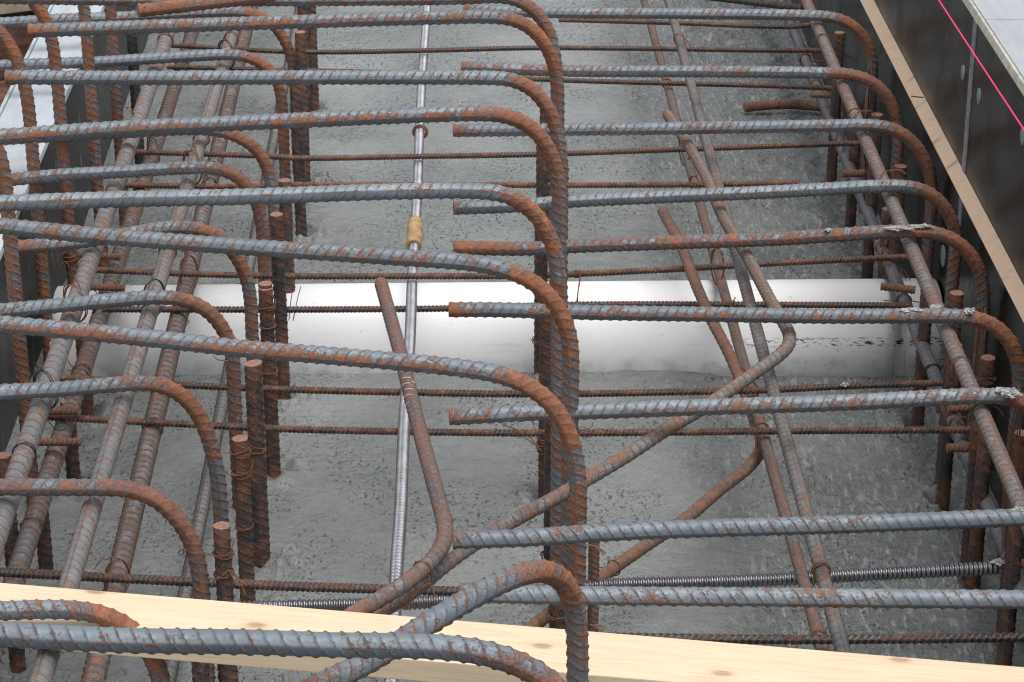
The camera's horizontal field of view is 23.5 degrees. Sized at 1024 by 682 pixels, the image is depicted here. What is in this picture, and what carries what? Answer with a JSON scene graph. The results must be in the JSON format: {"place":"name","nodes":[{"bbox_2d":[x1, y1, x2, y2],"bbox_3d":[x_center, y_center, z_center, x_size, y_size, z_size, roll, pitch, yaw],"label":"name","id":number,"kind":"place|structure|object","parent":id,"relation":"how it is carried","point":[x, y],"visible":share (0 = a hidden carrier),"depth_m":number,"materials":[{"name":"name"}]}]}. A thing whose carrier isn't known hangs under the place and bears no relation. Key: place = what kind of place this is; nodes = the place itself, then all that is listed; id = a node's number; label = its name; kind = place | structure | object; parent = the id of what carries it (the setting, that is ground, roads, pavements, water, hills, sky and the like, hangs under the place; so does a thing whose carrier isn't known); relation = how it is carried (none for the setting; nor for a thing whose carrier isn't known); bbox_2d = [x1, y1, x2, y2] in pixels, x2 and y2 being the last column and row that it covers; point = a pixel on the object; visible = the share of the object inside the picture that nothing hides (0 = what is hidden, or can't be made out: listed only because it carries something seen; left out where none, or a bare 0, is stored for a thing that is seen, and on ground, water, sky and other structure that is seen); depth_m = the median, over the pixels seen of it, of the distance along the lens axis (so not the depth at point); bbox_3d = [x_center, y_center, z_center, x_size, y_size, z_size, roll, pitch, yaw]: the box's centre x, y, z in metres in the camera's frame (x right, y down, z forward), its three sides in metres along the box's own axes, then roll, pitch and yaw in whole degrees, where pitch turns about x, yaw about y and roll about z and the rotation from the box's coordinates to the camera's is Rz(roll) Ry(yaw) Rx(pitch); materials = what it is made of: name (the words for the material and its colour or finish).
{"place":"outdoors","nodes":[
{"label":"outdoors","id":0,"kind":"place"},
{"bbox_2d":[0,11,33,77],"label":"steel channel","id":1,"kind":"object","parent":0,"point":[21,38],"depth_m":4.96,"materials":[{"name":"metal"}]},
{"bbox_2d":[0,0,1023,681],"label":"concrete floor","id":2,"kind":"structure","parent":0,"point":[330,504],"depth_m":3.81,"materials":[{"name":"grey concrete"}]},
{"bbox_2d":[0,452,18,567],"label":"upright rebar","id":3,"kind":"object","parent":2,"relation":"on","point":[5,458],"visible":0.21,"depth_m":3.20,"materials":[{"name":"metal"}]},
{"bbox_2d":[8,647,26,673],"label":"upright rebar","id":4,"kind":"object","parent":2,"relation":"on","point":[17,661],"visible":0.31,"depth_m":3.12,"materials":[{"name":"metal"}]},
{"bbox_2d":[0,144,38,504],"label":"hooked rebar","id":5,"kind":"object","parent":2,"relation":"on","point":[15,293],"visible":0.43,"depth_m":3.40,"materials":[{"name":"brown metal"}]},
{"bbox_2d":[0,24,52,362],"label":"hooked rebar","id":6,"kind":"object","parent":2,"relation":"on","point":[12,49],"visible":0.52,"depth_m":3.81,"materials":[{"name":"brown metal"}]},
{"bbox_2d":[36,478,53,569],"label":"upright rebar","id":7,"kind":"object","parent":2,"relation":"on","point":[44,552],"visible":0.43,"depth_m":3.35,"materials":[{"name":"metal"}]},
{"bbox_2d":[28,4,78,285],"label":"hooked rebar","id":8,"kind":"object","parent":2,"relation":"on","point":[41,13],"visible":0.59,"depth_m":3.97,"materials":[{"name":"brown metal"}]},
{"bbox_2d":[60,398,80,478],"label":"upright rebar","id":9,"kind":"object","parent":2,"relation":"on","point":[72,468],"visible":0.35,"depth_m":3.57,"materials":[{"name":"metal"}]},
{"bbox_2d":[0,17,203,660],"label":"long rebar","id":10,"kind":"object","parent":9,"relation":"on","point":[26,543],"visible":0.5,"depth_m":3.55,"materials":[{"name":"metal"}]},
{"bbox_2d":[39,438,81,445],"bbox_3d":[-0.622,0.139,3.375,0.062,0.012,0.013,0,24,-1],"label":"bar stub","id":11,"kind":"object","parent":10,"relation":"on","point":[60,441],"visible":0.88,"depth_m":3.37,"materials":[{"name":"metal"}]},
{"bbox_2d":[0,567,458,595],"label":"tie bar","id":12,"kind":"object","parent":10,"relation":"on","point":[166,580],"visible":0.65,"depth_m":3.00,"materials":[{"name":"metal"}]},
{"bbox_2d":[125,180,796,188],"bbox_3d":[-0.090,-0.275,4.331,1.186,0.011,0.019,0,24,0],"label":"tie bar","id":13,"kind":"object","parent":10,"relation":"on","point":[504,184],"visible":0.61,"depth_m":4.33,"materials":[{"name":"metal"}]},
{"bbox_2d":[167,64,830,90],"bbox_3d":[-0.034,-0.525,4.893,1.330,0.011,0.022,3,24,6],"label":"tie bar","id":14,"kind":"object","parent":10,"relation":"on","point":[618,81],"visible":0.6,"depth_m":4.86,"materials":[{"name":"metal"}]},
{"bbox_2d":[48,415,970,436],"bbox_3d":[-0.007,0.122,3.439,1.306,0.011,0.042,1,24,2],"label":"tie bar","id":15,"kind":"object","parent":10,"relation":"on","point":[540,432],"visible":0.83,"depth_m":3.43,"materials":[{"name":"metal"}]},
{"bbox_2d":[60,375,960,397],"bbox_3d":[-0.003,0.067,3.563,1.320,0.011,0.058,0,24,1],"label":"tie bar","id":16,"kind":"object","parent":10,"relation":"on","point":[583,393],"visible":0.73,"depth_m":3.55,"materials":[{"name":"metal"}]},
{"bbox_2d":[0,5,148,451],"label":"formwork wall","id":17,"kind":"structure","parent":2,"relation":"on","point":[11,115],"depth_m":4.28,"materials":[{"name":"white"}]},
{"bbox_2d":[0,32,174,559],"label":"long rebar","id":18,"kind":"object","parent":2,"relation":"on","point":[31,431],"visible":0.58,"depth_m":3.29,"materials":[{"name":"metal"}]},
{"bbox_2d":[0,583,1023,681],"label":"pine plank","id":19,"kind":"object","parent":18,"relation":"on","point":[614,657],"visible":0.5,"depth_m":2.50,"materials":[{"name":"beige wood"}]},
{"bbox_2d":[0,599,169,681],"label":"hooked rebar","id":20,"kind":"object","parent":19,"relation":"on","point":[99,614],"visible":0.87,"depth_m":2.53,"materials":[{"name":"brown metal"}]},
{"bbox_2d":[800,0,1023,534],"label":"long rebar","id":21,"kind":"object","parent":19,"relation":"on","point":[1001,460],"visible":0.83,"depth_m":3.37,"materials":[{"name":"metal"}]},
{"bbox_2d":[77,5,108,266],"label":"hooked rebar","id":22,"kind":"object","parent":2,"relation":"on","point":[87,49],"visible":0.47,"depth_m":4.23,"materials":[{"name":"brown metal"}]},
{"bbox_2d":[0,478,215,681],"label":"hooked rebar","id":23,"kind":"object","parent":2,"relation":"on","point":[171,512],"visible":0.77,"depth_m":2.86,"materials":[{"name":"brown metal"}]},
{"bbox_2d":[0,375,229,524],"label":"hooked rebar","id":24,"kind":"object","parent":2,"relation":"on","point":[187,401],"visible":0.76,"depth_m":3.12,"materials":[{"name":"grey metal"}]},
{"bbox_2d":[104,5,128,224],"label":"hooked rebar","id":25,"kind":"object","parent":2,"relation":"on","point":[116,90],"visible":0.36,"depth_m":4.46,"materials":[{"name":"brown metal"}]},
{"bbox_2d":[0,289,242,508],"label":"hooked rebar","id":26,"kind":"object","parent":2,"relation":"on","point":[214,317],"visible":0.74,"depth_m":3.38,"materials":[{"name":"grey metal"}]},
{"bbox_2d":[124,6,144,163],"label":"hooked rebar","id":27,"kind":"object","parent":2,"relation":"on","point":[132,46],"visible":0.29,"depth_m":4.70,"materials":[{"name":"metal"}]},
{"bbox_2d":[29,6,246,681],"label":"long rebar","id":28,"kind":"object","parent":2,"relation":"on","point":[45,665],"visible":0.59,"depth_m":3.07,"materials":[{"name":"metal"}]},
{"bbox_2d":[18,220,259,360],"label":"hooked rebar","id":29,"kind":"object","parent":2,"relation":"on","point":[239,263],"visible":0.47,"depth_m":3.62,"materials":[{"name":"grey metal"}]},
{"bbox_2d":[11,161,270,296],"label":"hooked rebar","id":30,"kind":"object","parent":2,"relation":"on","point":[241,180],"visible":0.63,"depth_m":3.83,"materials":[{"name":"grey metal"}]},
{"bbox_2d":[3,130,279,283],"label":"hooked rebar","id":31,"kind":"object","parent":2,"relation":"on","point":[254,148],"visible":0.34,"depth_m":4.03,"materials":[{"name":"grey metal"}]},
{"bbox_2d":[0,49,292,223],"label":"hooked rebar","id":32,"kind":"object","parent":2,"relation":"on","point":[256,61],"visible":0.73,"depth_m":4.38,"materials":[{"name":"grey metal"}]},
{"bbox_2d":[0,7,295,172],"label":"hooked rebar","id":33,"kind":"object","parent":2,"relation":"on","point":[282,36],"visible":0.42,"depth_m":4.62,"materials":[{"name":"metal"}]},
{"bbox_2d":[80,6,257,681],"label":"long rebar","id":34,"kind":"object","parent":2,"relation":"on","point":[96,667],"visible":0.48,"depth_m":3.45,"materials":[{"name":"metal"}]},
{"bbox_2d":[102,301,909,312],"bbox_3d":[-0.009,-0.053,3.833,1.259,0.011,0.024,0,24,-1],"label":"tie bar","id":35,"kind":"object","parent":34,"relation":"on","point":[443,308],"visible":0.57,"depth_m":3.83,"materials":[{"name":"metal"}]},
{"bbox_2d":[213,521,238,681],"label":"upright rebar","id":36,"kind":"object","parent":2,"relation":"on","point":[222,546],"visible":0.54,"depth_m":2.90,"materials":[{"name":"metal"}]},
{"bbox_2d":[165,6,297,681],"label":"long rebar","id":37,"kind":"object","parent":2,"relation":"on","point":[200,515],"visible":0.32,"depth_m":3.51,"materials":[{"name":"metal"}]},
{"bbox_2d":[232,435,255,601],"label":"upright rebar","id":38,"kind":"object","parent":2,"relation":"on","point":[243,504],"visible":0.77,"depth_m":3.14,"materials":[{"name":"metal"}]},
{"bbox_2d":[244,361,267,567],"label":"upright rebar","id":39,"kind":"object","parent":2,"relation":"on","point":[254,424],"visible":0.91,"depth_m":3.33,"materials":[{"name":"metal"}]},
{"bbox_2d":[258,287,280,477],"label":"upright rebar","id":40,"kind":"object","parent":2,"relation":"on","point":[271,409],"visible":0.77,"depth_m":3.58,"materials":[{"name":"metal"}]},
{"bbox_2d":[270,212,290,399],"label":"upright rebar","id":41,"kind":"object","parent":2,"relation":"on","point":[279,286],"visible":0.69,"depth_m":3.80,"materials":[{"name":"metal"}]},
{"bbox_2d":[0,0,562,283],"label":"hooked rebar","id":42,"kind":"object","parent":2,"relation":"on","point":[535,12],"visible":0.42,"depth_m":3.73,"materials":[{"name":"metal"}]},
{"bbox_2d":[136,0,274,16],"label":"rebar","id":43,"kind":"object","parent":42,"relation":"attached to","point":[155,8],"visible":1,"depth_m":3.67,"materials":[{"name":"brown metal"}]},
{"bbox_2d":[0,621,566,681],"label":"hooked rebar","id":44,"kind":"object","parent":2,"relation":"on","point":[520,665],"visible":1,"depth_m":1.92,"materials":[{"name":"grey metal"}]},
{"bbox_2d":[0,182,567,564],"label":"hooked rebar","id":45,"kind":"object","parent":2,"relation":"on","point":[531,211],"visible":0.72,"depth_m":3.00,"materials":[{"name":"grey metal"}]},
{"bbox_2d":[0,105,567,386],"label":"hooked rebar","id":46,"kind":"object","parent":2,"relation":"on","point":[535,132],"visible":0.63,"depth_m":3.19,"materials":[{"name":"grey metal"}]},
{"bbox_2d":[4,70,568,285],"bbox_3d":[-0.313,-0.085,3.556,0.789,0.642,0.022,0,24,0],"label":"hooked rebar","id":47,"kind":"object","parent":2,"relation":"on","point":[538,95],"visible":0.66,"depth_m":3.42,"materials":[{"name":"grey metal"}]},
{"bbox_2d":[278,178,295,292],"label":"upright rebar","id":48,"kind":"object","parent":2,"relation":"on","point":[285,210],"visible":0.37,"depth_m":3.94,"materials":[{"name":"metal"}]},
{"bbox_2d":[0,217,579,625],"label":"hooked rebar","id":49,"kind":"object","parent":2,"relation":"on","point":[546,293],"visible":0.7,"depth_m":2.93,"materials":[{"name":"grey metal"}]},
{"bbox_2d":[0,315,587,606],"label":"hooked rebar","id":50,"kind":"object","parent":2,"relation":"on","point":[548,402],"visible":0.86,"depth_m":2.78,"materials":[{"name":"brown metal"}]},
{"bbox_2d":[27,9,564,284],"bbox_3d":[-0.311,-0.175,3.734,0.787,0.663,0.022,-2,24,-5],"label":"hooked rebar","id":51,"kind":"object","parent":2,"relation":"on","point":[535,33],"visible":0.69,"depth_m":3.60,"materials":[{"name":"grey metal"}]},
{"bbox_2d":[290,84,306,236],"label":"upright rebar","id":52,"kind":"object","parent":2,"relation":"on","point":[298,149],"visible":0.69,"depth_m":4.45,"materials":[{"name":"metal"}]},
{"bbox_2d":[295,30,310,181],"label":"upright rebar","id":53,"kind":"object","parent":2,"relation":"on","point":[300,48],"visible":0.45,"depth_m":4.69,"materials":[{"name":"metal"}]},
{"bbox_2d":[307,6,319,110],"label":"upright rebar","id":54,"kind":"object","parent":2,"relation":"on","point":[313,63],"visible":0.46,"depth_m":5.14,"materials":[{"name":"metal"}]},
{"bbox_2d":[384,5,430,681],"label":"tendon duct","id":55,"kind":"object","parent":2,"relation":"on","point":[414,236],"visible":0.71,"depth_m":3.68,"materials":[{"name":"metal"}]},
{"bbox_2d":[172,43,821,54],"bbox_3d":[-0.032,-0.585,4.946,1.316,0.011,0.049,0,24,1],"label":"tie bar","id":56,"kind":"object","parent":55,"relation":"attached to","point":[514,48],"visible":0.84,"depth_m":4.95,"materials":[{"name":"metal"}]},
{"bbox_2d":[135,140,859,160],"bbox_3d":[-0.020,-0.338,4.392,1.306,0.011,0.056,-1,24,-2],"label":"tie bar","id":57,"kind":"object","parent":55,"relation":"attached to","point":[498,154],"visible":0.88,"depth_m":4.38,"materials":[{"name":"metal"}]},
{"bbox_2d":[300,559,589,681],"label":"hooked rebar","id":58,"kind":"object","parent":2,"relation":"on","point":[561,580],"visible":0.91,"depth_m":2.13,"materials":[{"name":"grey metal"}]},
{"bbox_2d":[534,229,547,374],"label":"upright rebar","id":59,"kind":"object","parent":2,"relation":"on","point":[540,265],"visible":0.33,"depth_m":3.86,"materials":[{"name":"metal"}]},
{"bbox_2d":[96,254,907,279],"bbox_3d":[-0.011,-0.113,3.885,1.296,0.011,0.064,-1,24,-2],"label":"tie bar","id":60,"kind":"object","parent":59,"relation":"attached to","point":[480,276],"visible":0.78,"depth_m":3.87,"materials":[{"name":"metal"}]},
{"bbox_2d":[536,145,548,281],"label":"upright rebar","id":61,"kind":"object","parent":2,"relation":"on","point":[542,180],"visible":0.21,"depth_m":4.07,"materials":[{"name":"metal"}]},
{"bbox_2d":[538,298,550,498],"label":"upright rebar","id":62,"kind":"object","parent":2,"relation":"on","point":[544,362],"visible":0.39,"depth_m":3.48,"materials":[{"name":"metal"}]},
{"bbox_2d":[543,420,550,584],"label":"upright rebar","id":63,"kind":"object","parent":2,"relation":"on","point":[547,463],"visible":0.24,"depth_m":3.23,"materials":[{"name":"metal"}]},
{"bbox_2d":[587,542,599,631],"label":"upright rebar","id":64,"kind":"object","parent":2,"relation":"on","point":[593,577],"visible":0.43,"depth_m":3.09,"materials":[{"name":"metal"}]},
{"bbox_2d":[463,4,877,213],"bbox_3d":[0.294,-0.427,4.606,0.770,0.412,0.022,2,24,4],"label":"hooked rebar","id":65,"kind":"object","parent":2,"relation":"on","point":[859,31],"visible":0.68,"depth_m":4.52,"materials":[{"name":"grey metal"}]},
{"bbox_2d":[461,61,903,178],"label":"hooked rebar","id":66,"kind":"object","parent":2,"relation":"on","point":[881,89],"visible":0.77,"depth_m":4.20,"materials":[{"name":"grey metal"}]},
{"bbox_2d":[453,118,938,275],"bbox_3d":[0.300,-0.165,4.019,0.791,0.411,0.022,-1,24,-2],"label":"hooked rebar","id":67,"kind":"object","parent":2,"relation":"on","point":[910,140],"visible":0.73,"depth_m":3.94,"materials":[{"name":"grey metal"}]},
{"bbox_2d":[453,179,961,412],"bbox_3d":[0.301,-0.041,3.738,0.782,0.413,0.022,-3,24,-8],"label":"hooked rebar","id":68,"kind":"object","parent":2,"relation":"on","point":[939,201],"visible":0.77,"depth_m":3.66,"materials":[{"name":"grey metal"}]},
{"bbox_2d":[453,224,990,440],"bbox_3d":[0.308,0.031,3.580,0.786,0.411,0.022,-2,24,-5],"label":"hooked rebar","id":69,"kind":"object","parent":2,"relation":"on","point":[965,249],"visible":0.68,"depth_m":3.50,"materials":[{"name":"brown metal"}]},
{"bbox_2d":[372,110,796,614],"bbox_3d":[0.204,-0.005,3.332,0.375,0.076,1.694,7,25,14],"label":"bent rebar","id":70,"kind":"object","parent":69,"relation":"attached to","point":[452,559],"visible":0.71,"depth_m":3.03,"materials":[{"name":"metal"}]},
{"bbox_2d":[343,277,452,612],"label":"bent rebar","id":71,"kind":"object","parent":70,"relation":"attached to","point":[416,574],"visible":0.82,"depth_m":2.87,"materials":[{"name":"metal"}]},
{"bbox_2d":[640,0,829,650],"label":"long rebar","id":72,"kind":"object","parent":2,"relation":"on","point":[812,614],"visible":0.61,"depth_m":3.50,"materials":[{"name":"metal"}]},
{"bbox_2d":[234,561,1001,610],"bbox_3d":[0.136,0.310,3.094,0.979,0.019,0.034,-3,24,-6],"label":"cross duct","id":73,"kind":"object","parent":72,"relation":"on","point":[841,575],"visible":0.52,"depth_m":3.10,"materials":[{"name":"grey metal"}]},
{"bbox_2d":[558,18,810,28],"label":"tie bar","id":74,"kind":"object","parent":72,"relation":"on","point":[701,23],"visible":0.92,"depth_m":5.11,"materials":[{"name":"metal"}]},
{"bbox_2d":[603,632,1023,644],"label":"tie bar","id":75,"kind":"object","parent":72,"relation":"on","point":[880,638],"visible":0.77,"depth_m":2.90,"materials":[{"name":"metal"}]},
{"bbox_2d":[448,301,1023,557],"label":"hooked rebar","id":76,"kind":"object","parent":2,"relation":"on","point":[1002,333],"visible":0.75,"depth_m":3.25,"materials":[{"name":"grey metal"}]},
{"bbox_2d":[449,387,1023,657],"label":"hooked rebar","id":77,"kind":"object","parent":2,"relation":"on","point":[722,406],"visible":0.92,"depth_m":2.99,"materials":[{"name":"grey metal"}]},
{"bbox_2d":[452,508,1023,549],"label":"hooked rebar","id":78,"kind":"object","parent":2,"relation":"on","point":[709,528],"visible":1,"depth_m":2.70,"materials":[{"name":"grey metal"}]},
{"bbox_2d":[459,582,1023,609],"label":"hooked rebar","id":79,"kind":"object","parent":2,"relation":"on","point":[792,597],"visible":0.84,"depth_m":2.56,"materials":[{"name":"grey metal"}]},
{"bbox_2d":[743,99,819,111],"bbox_3d":[0.573,-0.496,5.178,0.173,0.022,0.039,0,24,-1],"label":"bar stub","id":80,"kind":"object","parent":2,"relation":"on","point":[760,105],"visible":0.91,"depth_m":5.17,"materials":[{"name":"metal"}]},
{"bbox_2d":[826,31,844,181],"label":"upright rebar","id":81,"kind":"object","parent":2,"relation":"on","point":[835,99],"visible":0.45,"depth_m":4.71,"materials":[{"name":"metal"}]},
{"bbox_2d":[844,116,862,226],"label":"upright rebar","id":82,"kind":"object","parent":2,"relation":"on","point":[851,200],"visible":0.46,"depth_m":4.51,"materials":[{"name":"metal"}]},
{"bbox_2d":[861,112,882,278],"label":"upright rebar","id":83,"kind":"object","parent":2,"relation":"on","point":[868,245],"visible":0.45,"depth_m":4.27,"materials":[{"name":"metal"}]},
{"bbox_2d":[887,164,906,278],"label":"upright rebar","id":84,"kind":"object","parent":2,"relation":"on","point":[896,242],"visible":0.21,"depth_m":4.00,"materials":[{"name":"metal"}]},
{"bbox_2d":[776,0,1023,614],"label":"long rebar","id":85,"kind":"object","parent":2,"relation":"on","point":[925,353],"visible":0.53,"depth_m":3.93,"materials":[{"name":"brown metal"}]},
{"bbox_2d":[706,0,801,9],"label":"rebar","id":86,"kind":"object","parent":85,"relation":"on","point":[774,4],"visible":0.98,"depth_m":5.36,"materials":[{"name":"metal"}]},
{"bbox_2d":[1001,385,1023,558],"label":"upright rebar","id":87,"kind":"object","parent":85,"relation":"attached to","point":[1018,411],"visible":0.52,"depth_m":3.07,"materials":[{"name":"brown metal"}]},
{"bbox_2d":[791,0,1023,558],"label":"formwork wall","id":88,"kind":"structure","parent":2,"relation":"on","point":[960,122],"depth_m":3.80,"materials":[{"name":"grey wood"}]},
{"bbox_2d":[910,290,931,426],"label":"upright rebar","id":89,"kind":"object","parent":2,"relation":"on","point":[923,334],"visible":0.55,"depth_m":3.77,"materials":[{"name":"metal"}]},
{"bbox_2d":[935,343,961,510],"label":"upright rebar","id":90,"kind":"object","parent":2,"relation":"on","point":[944,479],"visible":0.57,"depth_m":3.54,"materials":[{"name":"metal"}]},
{"bbox_2d":[934,290,963,484],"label":"upright rebar","id":91,"kind":"object","parent":2,"relation":"on","point":[956,297],"visible":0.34,"depth_m":3.51,"materials":[{"name":"metal"}]},
{"bbox_2d":[960,418,978,580],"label":"upright rebar","id":92,"kind":"object","parent":2,"relation":"on","point":[970,481],"visible":0.45,"depth_m":3.30,"materials":[{"name":"metal"}]},
{"bbox_2d":[965,430,991,589],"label":"upright rebar","id":93,"kind":"object","parent":2,"relation":"on","point":[981,491],"visible":0.66,"depth_m":3.28,"materials":[{"name":"metal"}]},
{"bbox_2d":[978,354,995,406],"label":"upright rebar","id":94,"kind":"object","parent":2,"relation":"on","point":[987,365],"visible":0.19,"depth_m":3.29,"materials":[{"name":"metal"}]},
{"bbox_2d":[995,504,1023,665],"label":"upright rebar","id":95,"kind":"object","parent":2,"relation":"on","point":[1012,576],"visible":0.59,"depth_m":3.07,"materials":[{"name":"metal"}]},
{"bbox_2d":[995,429,1023,645],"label":"upright rebar","id":96,"kind":"object","parent":2,"relation":"on","point":[1020,473],"visible":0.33,"depth_m":3.10,"materials":[{"name":"metal"}]},
{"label":"upright rebar","id":97,"kind":"object","parent":2,"relation":"on","visible":0},
{"bbox_2d":[524,206,763,627],"bbox_3d":[0.242,0.091,3.529,0.261,0.138,1.222,5,24,11],"label":"bent rebar","id":98,"kind":"object","parent":97,"relation":"on","point":[706,501],"visible":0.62,"depth_m":3.42,"materials":[{"name":"metal"}]},
{"bbox_2d":[664,0,850,652],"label":"long rebar","id":99,"kind":"object","parent":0,"point":[837,632],"visible":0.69,"depth_m":3.17,"materials":[{"name":"metal"}]},
{"label":"ground","id":100,"kind":"structure","parent":0,"visible":0},
{"bbox_2d":[50,278,941,378],"bbox_3d":[-0.023,0.003,4.049,1.439,0.200,0.200,-1,24,-1],"label":"drain pipe","id":101,"kind":"object","parent":100,"relation":"on","point":[869,350],"visible":0.29,"depth_m":3.96,"materials":[{"name":"white plastic"}]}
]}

